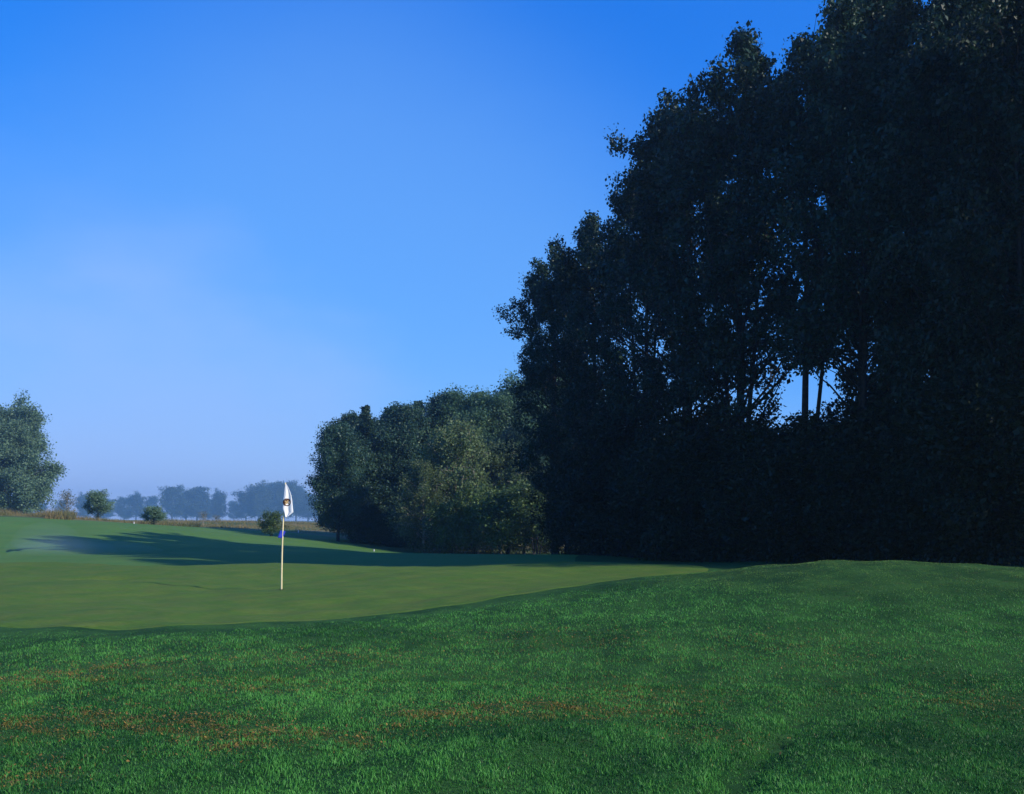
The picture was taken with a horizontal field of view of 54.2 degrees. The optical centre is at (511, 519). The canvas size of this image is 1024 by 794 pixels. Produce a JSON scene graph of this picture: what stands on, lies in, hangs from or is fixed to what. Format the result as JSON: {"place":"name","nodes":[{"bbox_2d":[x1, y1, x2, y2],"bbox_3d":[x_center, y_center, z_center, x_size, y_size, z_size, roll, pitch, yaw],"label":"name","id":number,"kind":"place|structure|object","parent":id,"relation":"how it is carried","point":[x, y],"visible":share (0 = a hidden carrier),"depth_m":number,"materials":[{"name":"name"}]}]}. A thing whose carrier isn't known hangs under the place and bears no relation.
{"place":"outdoors","nodes":[
{"label":"outdoors","id":0,"kind":"place"},
{"bbox_2d":[0,506,343,532],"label":"meadow grass","id":1,"kind":"structure","parent":0,"point":[65,514],"depth_m":134.49,"materials":[{"name":"green plant"}]},
{"bbox_2d":[0,517,577,566],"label":"fairway","id":2,"kind":"structure","parent":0,"point":[58,540],"depth_m":70.05,"materials":[{"name":"green plant"}]},
{"bbox_2d":[0,562,707,629],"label":"putting green","id":3,"kind":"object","parent":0,"point":[82,595],"visible":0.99,"depth_m":20.34,"materials":[{"name":"green plant"}]},
{"bbox_2d":[278,483,292,589],"bbox_3d":[-4.689,0.371,20.714,0.321,2.295,0.112,0,0,0],"label":"golf flagstick","id":4,"kind":"object","parent":3,"relation":"in","point":[287,506],"visible":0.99,"depth_m":20.70,"materials":[{"name":"paint"}]},
{"bbox_2d":[0,0,1018,520],"label":"sky","id":5,"kind":"structure","parent":0,"point":[230,230],"materials":[{"name":"blue"}]},
{"bbox_2d":[0,516,1023,793],"bbox_3d":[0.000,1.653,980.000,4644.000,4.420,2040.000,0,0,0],"label":"ground","id":6,"kind":"structure","parent":0,"point":[954,584],"depth_m":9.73,"materials":[{"name":"green plant"}]},
{"bbox_2d":[0,388,68,514],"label":"beech tree","id":7,"kind":"object","parent":6,"relation":"on","point":[25,478],"visible":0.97,"depth_m":202.22,"materials":[{"name":"green plant"}]},
{"bbox_2d":[34,503,48,511],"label":"distant tree","id":8,"kind":"object","parent":6,"relation":"on","point":[41,507],"visible":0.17,"depth_m":1566.77,"materials":[{"name":"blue plant"}]},
{"bbox_2d":[53,500,69,511],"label":"distant tree","id":9,"kind":"object","parent":6,"relation":"on","point":[65,505],"visible":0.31,"depth_m":1676.23,"materials":[{"name":"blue plant"}]},
{"bbox_2d":[57,489,79,510],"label":"sapling","id":10,"kind":"object","parent":6,"relation":"on","point":[66,496],"visible":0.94,"depth_m":144.52,"materials":[{"name":"plant"}]},
{"bbox_2d":[72,491,92,517],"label":"distant tree","id":11,"kind":"object","parent":6,"relation":"on","point":[83,512],"visible":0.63,"depth_m":1449.79,"materials":[{"name":"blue plant"}]},
{"bbox_2d":[81,489,115,518],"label":"tree","id":12,"kind":"object","parent":6,"relation":"on","point":[95,499],"visible":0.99,"depth_m":131.51,"materials":[{"name":"green plant"}]},
{"bbox_2d":[91,498,115,518],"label":"distant tree","id":13,"kind":"object","parent":6,"relation":"on","point":[108,515],"visible":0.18,"depth_m":1676.62,"materials":[{"name":"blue plant"}]},
{"bbox_2d":[110,495,132,519],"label":"distant tree","id":14,"kind":"object","parent":6,"relation":"on","point":[119,507],"visible":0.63,"depth_m":1560.36,"materials":[{"name":"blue plant"}]},
{"bbox_2d":[121,491,145,519],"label":"distant tree","id":15,"kind":"object","parent":6,"relation":"on","point":[136,502],"visible":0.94,"depth_m":1450.97,"materials":[{"name":"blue plant"}]},
{"bbox_2d":[144,495,158,516],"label":"distant tree","id":16,"kind":"object","parent":6,"relation":"on","point":[152,501],"visible":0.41,"depth_m":1620.82,"materials":[{"name":"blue plant"}]},
{"bbox_2d":[139,505,167,524],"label":"bush","id":17,"kind":"object","parent":6,"relation":"on","point":[153,513],"visible":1,"depth_m":123.58,"materials":[{"name":"green plant"}]},
{"bbox_2d":[158,484,190,519],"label":"distant tree","id":18,"kind":"object","parent":6,"relation":"on","point":[170,495],"visible":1,"depth_m":1394.94,"materials":[{"name":"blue plant"}]},
{"bbox_2d":[173,491,195,519],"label":"distant tree","id":19,"kind":"object","parent":6,"relation":"on","point":[185,516],"visible":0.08,"depth_m":1564.11,"materials":[{"name":"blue plant"}]},
{"bbox_2d":[179,486,213,520],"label":"distant tree","id":20,"kind":"object","parent":6,"relation":"on","point":[198,497],"visible":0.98,"depth_m":1420.91,"materials":[{"name":"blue plant"}]},
{"bbox_2d":[197,510,208,525],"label":"sapling","id":21,"kind":"object","parent":6,"relation":"on","point":[205,519],"visible":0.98,"depth_m":160.01,"materials":[{"name":"green plant"}]},
{"bbox_2d":[199,498,215,518],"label":"distant tree","id":22,"kind":"object","parent":6,"relation":"on","point":[209,516],"visible":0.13,"depth_m":1622.79,"materials":[{"name":"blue plant"}]},
{"bbox_2d":[209,488,228,518],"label":"distant tree","id":23,"kind":"object","parent":6,"relation":"on","point":[218,502],"visible":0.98,"depth_m":1450.55,"materials":[{"name":"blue plant"}]},
{"bbox_2d":[225,500,240,519],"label":"distant tree","id":24,"kind":"object","parent":6,"relation":"on","point":[230,512],"visible":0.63,"depth_m":1676.33,"materials":[{"name":"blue plant"}]},
{"bbox_2d":[229,489,255,520],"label":"distant tree","id":25,"kind":"object","parent":6,"relation":"on","point":[241,511],"visible":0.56,"depth_m":1448.78,"materials":[{"name":"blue plant"}]},
{"bbox_2d":[242,480,276,518],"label":"distant tree","id":26,"kind":"object","parent":6,"relation":"on","point":[256,503],"visible":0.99,"depth_m":1392.35,"materials":[{"name":"blue plant"}]},
{"bbox_2d":[256,507,288,535],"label":"bush","id":27,"kind":"object","parent":6,"relation":"on","point":[272,519],"visible":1,"depth_m":117.69,"materials":[{"name":"green plant"}]},
{"bbox_2d":[263,480,283,516],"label":"distant tree","id":28,"kind":"object","parent":6,"relation":"on","point":[270,486],"visible":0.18,"depth_m":1500.92,"materials":[{"name":"blue plant"}]},
{"bbox_2d":[269,480,301,520],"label":"distant tree","id":29,"kind":"object","parent":6,"relation":"on","point":[279,492],"visible":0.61,"depth_m":1423.78,"materials":[{"name":"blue plant"}]},
{"bbox_2d":[288,480,306,520],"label":"distant tree","id":30,"kind":"object","parent":6,"relation":"on","point":[300,489],"visible":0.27,"depth_m":1561.58,"materials":[{"name":"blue plant"}]},
{"bbox_2d":[294,491,318,520],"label":"distant tree","id":31,"kind":"object","parent":6,"relation":"on","point":[305,511],"visible":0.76,"depth_m":1448.10,"materials":[{"name":"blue plant"}]},
{"bbox_2d":[301,421,373,541],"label":"dark tree","id":32,"kind":"object","parent":6,"relation":"on","point":[340,456],"visible":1,"depth_m":118.07,"materials":[{"name":"green plant"}]},
{"bbox_2d":[311,410,374,538],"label":"dark tree","id":33,"kind":"object","parent":6,"relation":"on","point":[352,419],"visible":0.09,"depth_m":133.16,"materials":[{"name":"green plant"}]},
{"bbox_2d":[319,404,395,543],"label":"spire tree","id":34,"kind":"object","parent":6,"relation":"on","point":[365,426],"visible":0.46,"depth_m":123.56,"materials":[{"name":"green plant"}]},
{"bbox_2d":[342,501,388,544],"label":"grove bush","id":35,"kind":"object","parent":6,"relation":"on","point":[371,523],"visible":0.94,"depth_m":119.69,"materials":[{"name":"green plant"}]},
{"bbox_2d":[357,410,407,542],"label":"spire tree","id":36,"kind":"object","parent":6,"relation":"on","point":[386,468],"visible":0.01,"depth_m":127.95,"materials":[{"name":"green plant"}]},
{"bbox_2d":[371,505,417,547],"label":"grove bush","id":37,"kind":"object","parent":6,"relation":"on","point":[388,537],"visible":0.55,"depth_m":120.07,"materials":[{"name":"green plant"}]},
{"bbox_2d":[369,400,437,542],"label":"dark tree","id":38,"kind":"object","parent":6,"relation":"on","point":[399,428],"visible":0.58,"depth_m":124.74,"materials":[{"name":"green plant"}]},
{"bbox_2d":[406,400,427,543],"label":"spire tree","id":39,"kind":"object","parent":6,"relation":"on","point":[420,402],"visible":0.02,"depth_m":132.40,"materials":[{"name":"green plant"}]},
{"bbox_2d":[383,459,452,552],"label":"birch tree","id":40,"kind":"object","parent":6,"relation":"on","point":[422,477],"visible":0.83,"depth_m":108.65,"materials":[{"name":"green plant"}]},
{"bbox_2d":[422,497,470,553],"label":"shrub","id":41,"kind":"object","parent":6,"relation":"on","point":[448,538],"visible":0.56,"depth_m":105.38,"materials":[{"name":"green plant"}]},
{"bbox_2d":[406,413,499,552],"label":"birch tree","id":42,"kind":"object","parent":6,"relation":"on","point":[452,445],"visible":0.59,"depth_m":111.86,"materials":[{"name":"green plant"}]},
{"bbox_2d":[419,387,491,450],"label":"dark tree","id":43,"kind":"object","parent":6,"relation":"on","point":[429,408],"visible":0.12,"depth_m":129.40,"materials":[{"name":"green plant"}]},
{"bbox_2d":[424,384,496,450],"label":"leafy tree","id":44,"kind":"object","parent":6,"relation":"on","point":[451,405],"visible":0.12,"depth_m":128.51,"materials":[{"name":"green plant"}]},
{"bbox_2d":[440,432,492,549],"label":"dark tree","id":45,"kind":"object","parent":6,"relation":"on","point":[481,441],"visible":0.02,"depth_m":120.99,"materials":[{"name":"green plant"}]},
{"bbox_2d":[442,472,499,553],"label":"shrub","id":46,"kind":"object","parent":6,"relation":"on","point":[471,522],"visible":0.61,"depth_m":104.21,"materials":[{"name":"green plant"}]},
{"bbox_2d":[454,473,500,553],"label":"birch tree","id":47,"kind":"object","parent":6,"relation":"on","point":[489,483],"visible":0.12,"depth_m":110.41,"materials":[{"name":"green plant"}]},
{"bbox_2d":[440,385,521,444],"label":"leafy tree","id":48,"kind":"object","parent":6,"relation":"on","point":[496,408],"visible":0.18,"depth_m":127.08,"materials":[{"name":"green plant"}]},
{"bbox_2d":[473,439,524,552],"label":"birch tree","id":49,"kind":"object","parent":6,"relation":"on","point":[499,463],"visible":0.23,"depth_m":113.82,"materials":[{"name":"green plant"}]},
{"bbox_2d":[465,484,542,553],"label":"shrub","id":50,"kind":"object","parent":6,"relation":"on","point":[493,508],"visible":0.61,"depth_m":101.15,"materials":[{"name":"green plant"}]},
{"bbox_2d":[472,380,545,465],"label":"leafy tree","id":51,"kind":"object","parent":6,"relation":"on","point":[506,395],"visible":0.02,"depth_m":129.94,"materials":[{"name":"green plant"}]},
{"bbox_2d":[0,613,1023,788],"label":"fallen leaves","id":52,"kind":"object","parent":6,"relation":"on","point":[254,731],"visible":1,"depth_m":7.35,"materials":[{"name":"brown plant"}]},
{"bbox_2d":[485,455,544,553],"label":"birch tree","id":53,"kind":"object","parent":6,"relation":"on","point":[512,474],"visible":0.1,"depth_m":110.19,"materials":[{"name":"green plant"}]},
{"bbox_2d":[487,421,546,547],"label":"dark tree","id":54,"kind":"object","parent":6,"relation":"on","point":[507,432],"visible":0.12,"depth_m":121.71,"materials":[{"name":"green plant"}]},
{"bbox_2d":[485,476,550,553],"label":"shrub","id":55,"kind":"object","parent":6,"relation":"on","point":[519,498],"visible":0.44,"depth_m":98.49,"materials":[{"name":"green plant"}]},
{"bbox_2d":[488,369,570,466],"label":"leafy tree","id":56,"kind":"object","parent":6,"relation":"on","point":[507,381],"visible":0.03,"depth_m":131.94,"materials":[{"name":"green plant"}]},
{"bbox_2d":[528,541,550,553],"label":"grove bush","id":57,"kind":"object","parent":6,"relation":"on","point":[545,549],"visible":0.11,"depth_m":109.23,"materials":[{"name":"green plant"}]},
{"bbox_2d":[491,252,611,552],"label":"poplar tree","id":58,"kind":"object","parent":6,"relation":"on","point":[539,284],"visible":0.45,"depth_m":77.12,"materials":[{"name":"green plant"}]},
{"bbox_2d":[535,474,580,553],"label":"undergrowth bush","id":59,"kind":"object","parent":6,"relation":"on","point":[558,549],"visible":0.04,"depth_m":76.31,"materials":[{"name":"green plant"}]},
{"bbox_2d":[526,444,600,546],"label":"undergrowth bush","id":60,"kind":"object","parent":6,"relation":"on","point":[548,502],"visible":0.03,"depth_m":72.72,"materials":[{"name":"green plant"}]},
{"bbox_2d":[535,361,605,464],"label":"leafy tree","id":61,"kind":"object","parent":6,"relation":"on","point":[563,401],"visible":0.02,"depth_m":133.48,"materials":[{"name":"green plant"}]},
{"bbox_2d":[530,210,658,458],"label":"poplar tree","id":62,"kind":"object","parent":6,"relation":"on","point":[570,271],"visible":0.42,"depth_m":72.00,"materials":[{"name":"green plant"}]},
{"bbox_2d":[527,390,661,555],"bbox_3d":[7.839,-2.876,65.903,11.789,11.334,9.648,0,0,24],"label":"undergrowth bush","id":63,"kind":"object","parent":6,"relation":"on","point":[585,486],"visible":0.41,"depth_m":64.65,"materials":[{"name":"green plant"}]},
{"bbox_2d":[563,158,709,437],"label":"poplar tree","id":64,"kind":"object","parent":6,"relation":"on","point":[615,240],"visible":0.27,"depth_m":65.10,"materials":[{"name":"green plant"}]},
{"bbox_2d":[600,87,766,548],"bbox_3d":[10.443,-11.280,59.964,10.137,28.088,11.036,0,0,9],"label":"poplar tree","id":65,"kind":"object","parent":6,"relation":"on","point":[682,398],"visible":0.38,"depth_m":58.50,"materials":[{"name":"green plant"}]},
{"bbox_2d":[604,390,766,560],"bbox_3d":[10.791,-2.381,58.496,10.207,10.321,11.349,0,0,12],"label":"undergrowth bush","id":66,"kind":"object","parent":6,"relation":"on","point":[672,439],"visible":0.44,"depth_m":56.27,"materials":[{"name":"green plant"}]},
{"bbox_2d":[602,20,850,554],"bbox_3d":[11.492,-11.991,54.708,12.889,29.196,11.874,0,0,-18],"label":"poplar tree","id":67,"kind":"object","parent":6,"relation":"on","point":[705,146],"visible":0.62,"depth_m":52.82,"materials":[{"name":"green plant"}]},
{"bbox_2d":[689,410,811,548],"bbox_3d":[13.596,-1.728,52.086,7.782,8.379,9.461,0,0,44],"label":"undergrowth bush","id":68,"kind":"object","parent":6,"relation":"on","point":[760,428],"visible":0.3,"depth_m":50.62,"materials":[{"name":"green plant"}]},
{"bbox_2d":[740,389,876,559],"bbox_3d":[15.032,-2.020,47.157,9.890,8.645,8.094,0,0,38],"label":"undergrowth bush","id":69,"kind":"object","parent":6,"relation":"on","point":[806,429],"visible":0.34,"depth_m":46.39,"materials":[{"name":"green plant"}]},
{"bbox_2d":[720,0,898,550],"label":"poplar tree","id":70,"kind":"object","parent":6,"relation":"on","point":[782,113],"visible":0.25,"depth_m":49.79,"materials":[{"name":"green plant"}]},
{"bbox_2d":[750,0,974,550],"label":"poplar tree","id":71,"kind":"object","parent":6,"relation":"on","point":[852,32],"visible":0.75,"depth_m":44.78,"materials":[{"name":"green plant"}]},
{"bbox_2d":[811,159,929,421],"bbox_3d":[24.086,-12.787,61.724,11.513,30.766,12.915,0,0,37],"label":"poplar tree","id":72,"kind":"object","parent":6,"relation":"on","point":[851,368],"visible":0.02,"depth_m":61.59,"materials":[{"name":"green plant"}]},
{"bbox_2d":[822,0,1020,383],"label":"poplar tree","id":73,"kind":"object","parent":6,"relation":"on","point":[908,11],"visible":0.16,"depth_m":42.82,"materials":[{"name":"green plant"}]},
{"bbox_2d":[831,0,1023,481],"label":"poplar tree","id":74,"kind":"object","parent":6,"relation":"on","point":[926,64],"visible":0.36,"depth_m":40.02,"materials":[{"name":"green plant"}]},
{"bbox_2d":[869,101,1021,380],"bbox_3d":[27.046,-12.670,58.250,16.308,30.520,11.266,0,0,40],"label":"poplar tree","id":75,"kind":"object","parent":6,"relation":"on","point":[1000,295],"visible":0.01,"depth_m":56.18,"materials":[{"name":"green plant"}]},
{"bbox_2d":[885,0,1023,542],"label":"poplar tree","id":76,"kind":"object","parent":6,"relation":"on","point":[997,61],"visible":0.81,"depth_m":36.97,"materials":[{"name":"green plant"}]},
{"bbox_2d":[0,560,1023,690],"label":"grass","id":77,"kind":"structure","parent":0,"point":[326,631],"depth_m":11.31,"materials":[{"name":"green plant"}]}
]}

